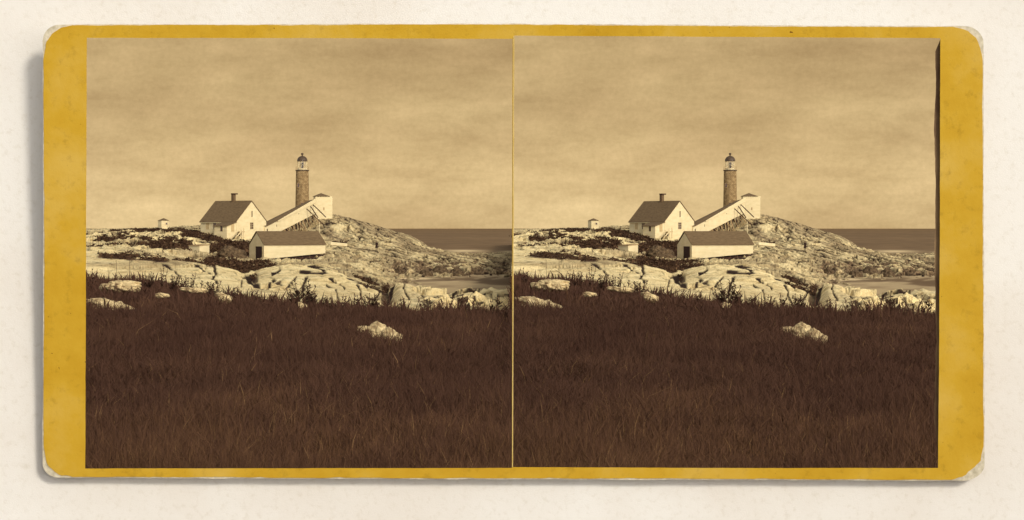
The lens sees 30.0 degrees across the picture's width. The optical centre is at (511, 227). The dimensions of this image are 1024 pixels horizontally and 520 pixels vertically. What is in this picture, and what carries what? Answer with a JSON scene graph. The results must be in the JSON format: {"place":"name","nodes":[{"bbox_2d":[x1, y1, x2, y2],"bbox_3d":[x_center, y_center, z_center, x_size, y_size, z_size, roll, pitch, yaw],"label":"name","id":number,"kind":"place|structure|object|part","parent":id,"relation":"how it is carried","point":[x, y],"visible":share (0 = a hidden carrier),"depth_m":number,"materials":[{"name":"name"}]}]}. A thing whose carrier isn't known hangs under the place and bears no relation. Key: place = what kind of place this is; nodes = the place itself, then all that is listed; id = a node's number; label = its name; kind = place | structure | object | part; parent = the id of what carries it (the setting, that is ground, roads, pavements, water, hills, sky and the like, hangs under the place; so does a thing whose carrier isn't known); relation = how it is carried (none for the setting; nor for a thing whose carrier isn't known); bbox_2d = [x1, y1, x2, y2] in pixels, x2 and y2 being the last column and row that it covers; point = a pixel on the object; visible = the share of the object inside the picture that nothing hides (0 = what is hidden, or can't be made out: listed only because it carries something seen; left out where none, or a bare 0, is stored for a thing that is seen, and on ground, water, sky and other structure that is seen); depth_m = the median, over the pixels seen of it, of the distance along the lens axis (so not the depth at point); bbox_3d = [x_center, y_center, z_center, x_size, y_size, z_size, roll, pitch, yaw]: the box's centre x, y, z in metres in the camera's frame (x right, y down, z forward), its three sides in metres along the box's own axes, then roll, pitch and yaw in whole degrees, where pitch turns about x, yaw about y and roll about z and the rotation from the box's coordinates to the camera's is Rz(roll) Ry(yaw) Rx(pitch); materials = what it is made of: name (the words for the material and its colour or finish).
{"place":"outdoors","nodes":[
{"label":"outdoors","id":0,"kind":"place"},
{"bbox_2d":[86,214,511,467],"bbox_3d":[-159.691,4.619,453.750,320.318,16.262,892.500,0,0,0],"label":"rocky headland","id":1,"kind":"structure","parent":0,"point":[327,273],"depth_m":226.70,"materials":[{"name":"stone"}]},
{"bbox_2d":[90,269,97,283],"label":"weed","id":2,"kind":"object","parent":1,"relation":"on","point":[93,278],"visible":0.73,"depth_m":62.03,"materials":[{"name":"brown plant"}]},
{"bbox_2d":[88,298,130,309],"bbox_3d":[-8.311,1.776,40.005,1.334,0.630,0.920,0,0,0],"label":"boulder","id":3,"kind":"object","parent":1,"relation":"on","point":[95,300],"visible":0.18,"depth_m":39.83,"materials":[{"name":"beige stone"}]},
{"bbox_2d":[99,280,141,292],"bbox_3d":[-10.247,1.548,49.988,1.072,0.368,0.656,0,0,-19],"label":"boulder","id":4,"kind":"object","parent":1,"relation":"on","point":[125,284],"visible":0.74,"depth_m":49.81,"materials":[{"name":"beige stone"}]},
{"bbox_2d":[138,271,154,287],"bbox_3d":[-11.452,1.709,59.945,0.612,0.728,0.518,0,0,0],"label":"weed","id":5,"kind":"object","parent":1,"relation":"on","point":[149,283],"visible":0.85,"depth_m":59.89,"materials":[{"name":"brown plant"}]},
{"bbox_2d":[155,293,169,297],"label":"boulder","id":6,"kind":"object","parent":1,"relation":"on","point":[158,295],"visible":0.83,"depth_m":44.42,"materials":[{"name":"beige stone"}]},
{"bbox_2d":[158,218,168,228],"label":"hut","id":7,"kind":"object","parent":1,"relation":"on","point":[163,223],"visible":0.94,"depth_m":450.99,"materials":[{"name":"beige wood"}]},
{"bbox_2d":[159,266,169,286],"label":"weed","id":8,"kind":"object","parent":1,"relation":"on","point":[161,281],"visible":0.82,"depth_m":59.97,"materials":[{"name":"brown plant"}]},
{"bbox_2d":[169,275,180,290],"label":"weed","id":9,"kind":"object","parent":1,"relation":"on","point":[173,285],"visible":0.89,"depth_m":57.97,"materials":[{"name":"brown plant"}]},
{"bbox_2d":[181,274,195,292],"bbox_3d":[-9.498,1.706,55.992,0.520,0.800,0.718,0,0,0],"label":"weed","id":10,"kind":"object","parent":1,"relation":"on","point":[193,281],"visible":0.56,"depth_m":55.95,"materials":[{"name":"brown plant"}]},
{"bbox_2d":[179,287,208,293],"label":"boulder","id":11,"kind":"object","parent":1,"relation":"on","point":[198,290],"visible":0.98,"depth_m":45.87,"materials":[{"name":"beige stone"}]},
{"bbox_2d":[188,244,209,252],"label":"storage bin","id":12,"kind":"object","parent":1,"relation":"on","point":[202,247],"visible":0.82,"depth_m":321.17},
{"bbox_2d":[206,280,220,295],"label":"weed","id":13,"kind":"object","parent":1,"relation":"on","point":[209,287],"visible":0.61,"depth_m":52.92,"materials":[{"name":"brown plant"}]},
{"bbox_2d":[214,292,231,303],"bbox_3d":[-6.636,1.622,44.013,0.452,0.283,0.305,0,0,0],"label":"boulder","id":14,"kind":"object","parent":1,"relation":"on","point":[222,294],"visible":0.47,"depth_m":43.93,"materials":[{"name":"beige stone"}]},
{"bbox_2d":[199,193,266,238],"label":"house","id":15,"kind":"structure","parent":1,"relation":"on","point":[232,218],"depth_m":427.85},
{"bbox_2d":[218,245,247,258],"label":"boulder","id":16,"kind":"object","parent":1,"relation":"on","point":[227,251],"visible":0.56,"depth_m":317.92,"materials":[{"name":"brown stone"}]},
{"bbox_2d":[232,287,238,297],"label":"weed","id":17,"kind":"object","parent":1,"relation":"on","point":[235,293],"visible":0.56,"depth_m":49.97,"materials":[{"name":"brown plant"}]},
{"bbox_2d":[86,227,389,295],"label":"scrub","id":18,"kind":"object","parent":1,"relation":"on","point":[166,242],"visible":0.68,"depth_m":286.33,"materials":[{"name":"brown plant"}]},
{"bbox_2d":[248,231,325,259],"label":"boat shed","id":19,"kind":"object","parent":1,"relation":"on","point":[283,244],"visible":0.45,"depth_m":334.48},
{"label":"door","id":20,"kind":"part","parent":19,"relation":"part of","materials":[{"name":"black wood"}]},
{"bbox_2d":[264,197,325,230],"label":"covered walkway","id":21,"kind":"structure","parent":1,"relation":"on","point":[285,221],"depth_m":442.27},
{"bbox_2d":[285,287,305,302],"bbox_3d":[-5.118,1.696,45.004,0.535,0.603,0.438,0,0,0],"label":"weed","id":22,"kind":"object","parent":1,"relation":"on","point":[291,300],"visible":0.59,"depth_m":45.04,"materials":[{"name":"brown plant"}]},
{"bbox_2d":[295,153,308,206],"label":"lighthouse","id":23,"kind":"object","parent":1,"relation":"on","point":[302,183],"visible":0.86,"depth_m":466.73,"materials":[{"name":"stone"}]},
{"bbox_2d":[291,278,315,303],"bbox_3d":[-4.903,1.592,44.966,0.570,0.830,0.457,0,0,-22],"label":"weed","id":24,"kind":"object","parent":1,"relation":"on","point":[306,293],"visible":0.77,"depth_m":44.99,"materials":[{"name":"brown plant"}]},
{"bbox_2d":[307,291,317,305],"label":"weed","id":25,"kind":"object","parent":1,"relation":"on","point":[312,299],"visible":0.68,"depth_m":44.94,"materials":[{"name":"brown plant"}]},
{"bbox_2d":[312,193,331,219],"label":"oil house","id":26,"kind":"structure","parent":1,"relation":"on","point":[324,204],"depth_m":454.04,"materials":[{"name":"beige paint"}]},
{"bbox_2d":[328,242,346,246],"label":"timber","id":27,"kind":"object","parent":1,"relation":"on","point":[337,244],"visible":1,"depth_m":353.35,"materials":[{"name":"beige wood"}]},
{"bbox_2d":[340,296,350,305],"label":"weed","id":28,"kind":"object","parent":1,"relation":"on","point":[345,299],"visible":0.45,"depth_m":45.00,"materials":[{"name":"brown plant"}]},
{"bbox_2d":[352,293,362,306],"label":"weed","id":29,"kind":"object","parent":1,"relation":"on","point":[356,299],"visible":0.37,"depth_m":44.96,"materials":[{"name":"brown plant"}]},
{"bbox_2d":[363,293,380,306],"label":"weed","id":30,"kind":"object","parent":1,"relation":"on","point":[372,300],"visible":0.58,"depth_m":43.97,"materials":[{"name":"brown plant"}]},
{"bbox_2d":[367,321,385,336],"bbox_3d":[-2.137,1.678,30.497,0.381,0.382,0.235,0,0,0],"label":"boulder","id":31,"kind":"object","parent":1,"relation":"on","point":[379,327],"visible":0.31,"depth_m":30.42,"materials":[{"name":"beige stone"}]},
{"bbox_2d":[381,327,397,338],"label":"boulder","id":32,"kind":"object","parent":1,"relation":"on","point":[388,329],"visible":0.29,"depth_m":29.44,"materials":[{"name":"beige stone"}]},
{"bbox_2d":[395,266,405,273],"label":"boulder","id":33,"kind":"object","parent":1,"relation":"on","point":[400,269],"visible":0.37,"depth_m":317.44,"materials":[{"name":"brown stone"}]},
{"bbox_2d":[406,268,413,274],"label":"boulder","id":34,"kind":"object","parent":1,"relation":"on","point":[409,270],"visible":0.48,"depth_m":313.50,"materials":[{"name":"beige stone"}]},
{"bbox_2d":[416,296,430,310],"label":"weed","id":35,"kind":"object","parent":1,"relation":"on","point":[423,303],"visible":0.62,"depth_m":43.13,"materials":[{"name":"brown plant"}]},
{"bbox_2d":[419,269,432,276],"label":"boulder","id":36,"kind":"object","parent":1,"relation":"on","point":[426,272],"visible":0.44,"depth_m":312.30,"materials":[{"name":"stone"}]},
{"bbox_2d":[432,265,447,273],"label":"boulder","id":37,"kind":"object","parent":1,"relation":"on","point":[440,269],"visible":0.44,"depth_m":321.13,"materials":[{"name":"brown stone"}]},
{"bbox_2d":[431,300,448,310],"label":"boulder","id":38,"kind":"object","parent":1,"relation":"on","point":[435,303],"visible":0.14,"depth_m":51.91,"materials":[{"name":"beige stone"}]},
{"bbox_2d":[432,294,456,306],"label":"boulder","id":39,"kind":"object","parent":1,"relation":"on","point":[444,297],"visible":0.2,"depth_m":75.80,"materials":[{"name":"stone"}]},
{"bbox_2d":[449,267,465,275],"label":"boulder","id":40,"kind":"object","parent":1,"relation":"on","point":[455,271],"visible":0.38,"depth_m":315.42,"materials":[{"name":"brown stone"}]},
{"bbox_2d":[456,294,466,309],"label":"weed","id":41,"kind":"object","parent":1,"relation":"on","point":[461,301],"visible":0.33,"depth_m":42.94,"materials":[{"name":"brown plant"}]},
{"bbox_2d":[460,295,475,306],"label":"boulder","id":42,"kind":"object","parent":1,"relation":"on","point":[470,298],"visible":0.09,"depth_m":79.88,"materials":[{"name":"stone"}]},
{"bbox_2d":[471,298,488,312],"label":"weed","id":43,"kind":"object","parent":1,"relation":"on","point":[476,304],"visible":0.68,"depth_m":41.93,"materials":[{"name":"brown plant"}]},
{"bbox_2d":[472,291,490,301],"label":"boulder","id":44,"kind":"object","parent":1,"relation":"on","point":[479,296],"visible":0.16,"depth_m":84.84,"materials":[{"name":"stone"}]},
{"bbox_2d":[481,299,506,312],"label":"boulder","id":45,"kind":"object","parent":1,"relation":"on","point":[486,302],"visible":0.2,"depth_m":67.85,"materials":[{"name":"stone"}]},
{"bbox_2d":[489,296,502,312],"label":"weed","id":46,"kind":"object","parent":1,"relation":"on","point":[498,301],"visible":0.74,"depth_m":41.97,"materials":[{"name":"brown plant"}]},
{"bbox_2d":[495,297,509,306],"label":"boulder","id":47,"kind":"object","parent":1,"relation":"on","point":[505,301],"visible":0.12,"depth_m":84.68,"materials":[{"name":"stone"}]},
{"bbox_2d":[86,38,512,228],"bbox_3d":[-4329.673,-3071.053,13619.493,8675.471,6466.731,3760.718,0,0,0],"label":"sky","id":48,"kind":"structure","parent":0,"point":[411,133],"depth_m":15376.43,"materials":[{"name":"beige"}]},
{"bbox_2d":[85,270,533,468],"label":"grass","id":49,"kind":"structure","parent":0,"point":[327,361],"depth_m":18.49,"materials":[{"name":"brown plant"}]},
{"bbox_2d":[390,229,511,293],"bbox_3d":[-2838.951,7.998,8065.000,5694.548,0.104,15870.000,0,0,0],"label":"sea","id":50,"kind":"structure","parent":0,"point":[469,241],"depth_m":852.19,"materials":[{"name":"liquid"}]},
{"bbox_2d":[485,266,937,467],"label":"grass","id":51,"kind":"structure","parent":0,"point":[628,351],"depth_m":18.54,"materials":[{"name":"brown plant"}]},
{"bbox_2d":[511,214,935,467],"bbox_3d":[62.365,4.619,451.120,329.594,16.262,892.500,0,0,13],"label":"rocky headland","id":52,"kind":"structure","parent":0,"point":[756,272],"depth_m":230.34,"materials":[{"name":"stone"}]},
{"bbox_2d":[522,268,528,282],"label":"weed","id":53,"kind":"object","parent":52,"relation":"on","point":[525,278],"visible":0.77,"depth_m":63.48,"materials":[{"name":"brown plant"}]},
{"bbox_2d":[515,296,562,307],"bbox_3d":[0.683,1.776,40.852,1.334,0.630,0.920,0,0,13],"label":"boulder","id":54,"kind":"object","parent":52,"relation":"on","point":[532,298],"visible":0.16,"depth_m":40.73,"materials":[{"name":"beige stone"}]},
{"bbox_2d":[530,279,569,291],"bbox_3d":[1.004,1.548,51.016,1.072,0.368,0.656,0,0,-6],"label":"boulder","id":55,"kind":"object","parent":52,"relation":"on","point":[551,284],"visible":0.78,"depth_m":50.82,"materials":[{"name":"beige stone"}]},
{"bbox_2d":[567,270,582,286],"bbox_3d":[2.033,1.709,60.993,0.612,0.728,0.518,0,0,13],"label":"weed","id":56,"kind":"object","parent":52,"relation":"on","point":[580,279],"visible":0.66,"depth_m":60.95,"materials":[{"name":"brown plant"}]},
{"bbox_2d":[582,292,596,296],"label":"boulder","id":57,"kind":"object","parent":52,"relation":"on","point":[591,294],"visible":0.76,"depth_m":45.12,"materials":[{"name":"beige stone"}]},
{"bbox_2d":[587,264,596,286],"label":"weed","id":58,"kind":"object","parent":52,"relation":"on","point":[589,283],"visible":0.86,"depth_m":60.90,"materials":[{"name":"beige plant"}]},
{"bbox_2d":[588,218,598,228],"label":"hut","id":59,"kind":"object","parent":52,"relation":"on","point":[593,223],"visible":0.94,"depth_m":457.94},
{"bbox_2d":[597,274,607,290],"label":"weed","id":60,"kind":"object","parent":52,"relation":"on","point":[603,283],"visible":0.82,"depth_m":58.79,"materials":[{"name":"brown plant"}]},
{"bbox_2d":[608,274,622,292],"bbox_3d":[3.063,1.706,56.705,0.520,0.800,0.718,0,0,13],"label":"weed","id":61,"kind":"object","parent":52,"relation":"on","point":[618,283],"visible":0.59,"depth_m":56.66,"materials":[{"name":"brown plant"}]},
{"bbox_2d":[607,286,633,292],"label":"boulder","id":62,"kind":"object","parent":52,"relation":"on","point":[618,289],"visible":0.83,"depth_m":46.45,"materials":[{"name":"beige stone"}]},
{"bbox_2d":[617,244,638,252],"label":"storage bin","id":63,"kind":"object","parent":52,"relation":"on","point":[630,247],"visible":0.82,"depth_m":324.92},
{"bbox_2d":[633,280,647,292],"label":"weed","id":64,"kind":"object","parent":52,"relation":"on","point":[640,288],"visible":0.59,"depth_m":53.47,"materials":[{"name":"brown plant"}]},
{"bbox_2d":[641,291,658,302],"bbox_3d":[3.203,1.622,44.390,0.452,0.283,0.305,0,0,13],"label":"boulder","id":65,"kind":"object","parent":52,"relation":"on","point":[647,295],"visible":0.62,"depth_m":44.29,"materials":[{"name":"beige stone"}]},
{"bbox_2d":[646,245,674,258],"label":"boulder","id":66,"kind":"object","parent":52,"relation":"on","point":[657,251],"visible":0.45,"depth_m":320.24,"materials":[{"name":"brown stone"}]},
{"bbox_2d":[628,193,694,239],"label":"house","id":67,"kind":"structure","parent":52,"relation":"on","point":[663,218],"depth_m":430.57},
{"bbox_2d":[514,227,817,295],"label":"scrub","id":68,"kind":"object","parent":52,"relation":"on","point":[672,265],"visible":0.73,"depth_m":282.57,"materials":[{"name":"brown plant"}]},
{"bbox_2d":[676,231,753,258],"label":"boat shed","id":69,"kind":"object","parent":52,"relation":"on","point":[710,244],"visible":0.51,"depth_m":334.92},
{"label":"door","id":70,"kind":"part","parent":69,"relation":"part of","materials":[{"name":"black wood"}]},
{"bbox_2d":[711,287,730,304],"bbox_3d":[4.902,1.696,45.021,0.535,0.603,0.438,0,0,13],"label":"weed","id":71,"kind":"object","parent":52,"relation":"on","point":[718,296],"visible":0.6,"depth_m":45.03,"materials":[{"name":"brown plant"}]},
{"bbox_2d":[692,198,753,230],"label":"covered walkway","id":72,"kind":"structure","parent":52,"relation":"on","point":[718,219],"depth_m":442.33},
{"bbox_2d":[716,279,740,304],"bbox_3d":[5.104,1.592,44.936,0.570,0.830,0.457,0,0,-9],"label":"weed","id":73,"kind":"object","parent":52,"relation":"on","point":[732,292],"visible":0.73,"depth_m":44.99,"materials":[{"name":"brown plant"}]},
{"bbox_2d":[723,153,736,206],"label":"lighthouse","id":74,"kind":"object","parent":52,"relation":"on","point":[730,188],"visible":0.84,"depth_m":466.53,"materials":[{"name":"stone"}]},
{"bbox_2d":[731,290,742,304],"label":"weed","id":75,"kind":"object","parent":52,"relation":"on","point":[739,296],"visible":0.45,"depth_m":44.86,"materials":[{"name":"brown plant"}]},
{"bbox_2d":[740,193,759,219],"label":"oil house","id":76,"kind":"structure","parent":52,"relation":"on","point":[752,204],"depth_m":452.59,"materials":[{"name":"beige paint"}]},
{"bbox_2d":[756,242,774,246],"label":"timber","id":77,"kind":"object","parent":52,"relation":"on","point":[765,244],"visible":1,"depth_m":351.74,"materials":[{"name":"beige wood"}]},
{"bbox_2d":[779,293,787,305],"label":"weed","id":78,"kind":"object","parent":52,"relation":"on","point":[783,302],"visible":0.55,"depth_m":44.67,"materials":[{"name":"brown plant"}]},
{"bbox_2d":[789,293,805,308],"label":"weed","id":79,"kind":"object","parent":52,"relation":"on","point":[799,302],"visible":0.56,"depth_m":43.59,"materials":[{"name":"brown plant"}]},
{"bbox_2d":[791,322,810,336],"bbox_3d":[4.599,1.678,30.214,0.380,0.382,0.235,0,0,13],"label":"boulder","id":80,"kind":"object","parent":52,"relation":"on","point":[799,326],"visible":0.41,"depth_m":30.15,"materials":[{"name":"beige stone"}]},
{"bbox_2d":[806,328,821,340],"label":"boulder","id":81,"kind":"object","parent":52,"relation":"on","point":[814,330],"visible":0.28,"depth_m":29.13,"materials":[{"name":"beige stone"}]},
{"bbox_2d":[824,266,834,273],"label":"boulder","id":82,"kind":"object","parent":52,"relation":"on","point":[827,270],"visible":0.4,"depth_m":313.64,"materials":[{"name":"brown stone"}]},
{"bbox_2d":[835,269,843,275],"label":"boulder","id":83,"kind":"object","parent":52,"relation":"on","point":[840,271],"visible":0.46,"depth_m":309.45,"materials":[{"name":"beige stone"}]},
{"bbox_2d":[843,297,856,312],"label":"weed","id":84,"kind":"object","parent":52,"relation":"on","point":[849,303],"visible":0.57,"depth_m":42.52,"materials":[{"name":"beige plant"}]},
{"bbox_2d":[849,270,862,276],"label":"boulder","id":85,"kind":"object","parent":52,"relation":"on","point":[856,273],"visible":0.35,"depth_m":307.60,"materials":[{"name":"brown stone"}]},
{"bbox_2d":[862,266,878,274],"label":"boulder","id":86,"kind":"object","parent":52,"relation":"on","point":[870,270],"visible":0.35,"depth_m":315.88,"materials":[{"name":"brown stone"}]},
{"bbox_2d":[860,301,881,309],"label":"boulder","id":87,"kind":"object","parent":52,"relation":"on","point":[863,305],"visible":0.1,"depth_m":51.05,"materials":[{"name":"beige stone"}]},
{"bbox_2d":[859,295,884,306],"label":"boulder","id":88,"kind":"object","parent":52,"relation":"on","point":[875,299],"visible":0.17,"depth_m":74.52,"materials":[{"name":"stone"}]},
{"bbox_2d":[880,268,896,276],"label":"boulder","id":89,"kind":"object","parent":52,"relation":"on","point":[886,272],"visible":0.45,"depth_m":309.55,"materials":[{"name":"brown stone"}]},
{"bbox_2d":[885,295,894,310],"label":"weed","id":90,"kind":"object","parent":52,"relation":"on","point":[890,303],"visible":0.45,"depth_m":42.15,"materials":[{"name":"brown plant"}]},
{"bbox_2d":[889,296,904,306],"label":"boulder","id":91,"kind":"object","parent":52,"relation":"on","point":[899,299],"visible":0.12,"depth_m":78.31,"materials":[{"name":"stone"}]},
{"bbox_2d":[900,299,914,313],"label":"weed","id":92,"kind":"object","parent":52,"relation":"on","point":[902,302],"visible":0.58,"depth_m":41.06,"materials":[{"name":"brown plant"}]},
{"bbox_2d":[902,292,920,302],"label":"boulder","id":93,"kind":"object","parent":52,"relation":"on","point":[910,298],"visible":0.2,"depth_m":83.04,"materials":[{"name":"stone"}]},
{"bbox_2d":[911,301,934,312],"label":"boulder","id":94,"kind":"object","parent":52,"relation":"on","point":[917,303],"visible":0.15,"depth_m":66.34,"materials":[{"name":"stone"}]},
{"bbox_2d":[919,298,932,314],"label":"weed","id":95,"kind":"object","parent":52,"relation":"on","point":[928,304],"visible":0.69,"depth_m":41.01,"materials":[{"name":"beige plant"}]},
{"bbox_2d":[928,299,935,307],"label":"boulder","id":96,"kind":"object","parent":52,"relation":"on","point":[931,301],"visible":0.07,"depth_m":82.70,"materials":[{"name":"stone"}]},
{"bbox_2d":[514,36,939,228],"bbox_3d":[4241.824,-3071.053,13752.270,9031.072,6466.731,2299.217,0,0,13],"label":"sky","id":97,"kind":"structure","parent":0,"point":[823,133],"depth_m":15370.44,"materials":[{"name":"beige"}]},
{"bbox_2d":[818,229,935,294],"bbox_3d":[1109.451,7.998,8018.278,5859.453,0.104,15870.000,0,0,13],"label":"sea","id":98,"kind":"structure","parent":0,"point":[905,241],"depth_m":809.66,"materials":[{"name":"liquid"}]},
{"label":"ground","id":99,"kind":"structure","parent":0,"visible":0},
{"bbox_2d":[0,0,1023,519],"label":"backing paper","id":100,"kind":"object","parent":99,"relation":"on","point":[30,488],"visible":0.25,"depth_m":5.98,"materials":[{"name":"white paper"}]},
{"bbox_2d":[42,23,984,480],"bbox_3d":[0.005,0.081,5.900,2.932,1.415,0.104,0,0,0],"label":"stereograph card","id":101,"kind":"object","parent":100,"relation":"attached to","point":[958,405],"visible":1,"depth_m":5.89,"materials":[{"name":"yellow cardboard"}]}
]}

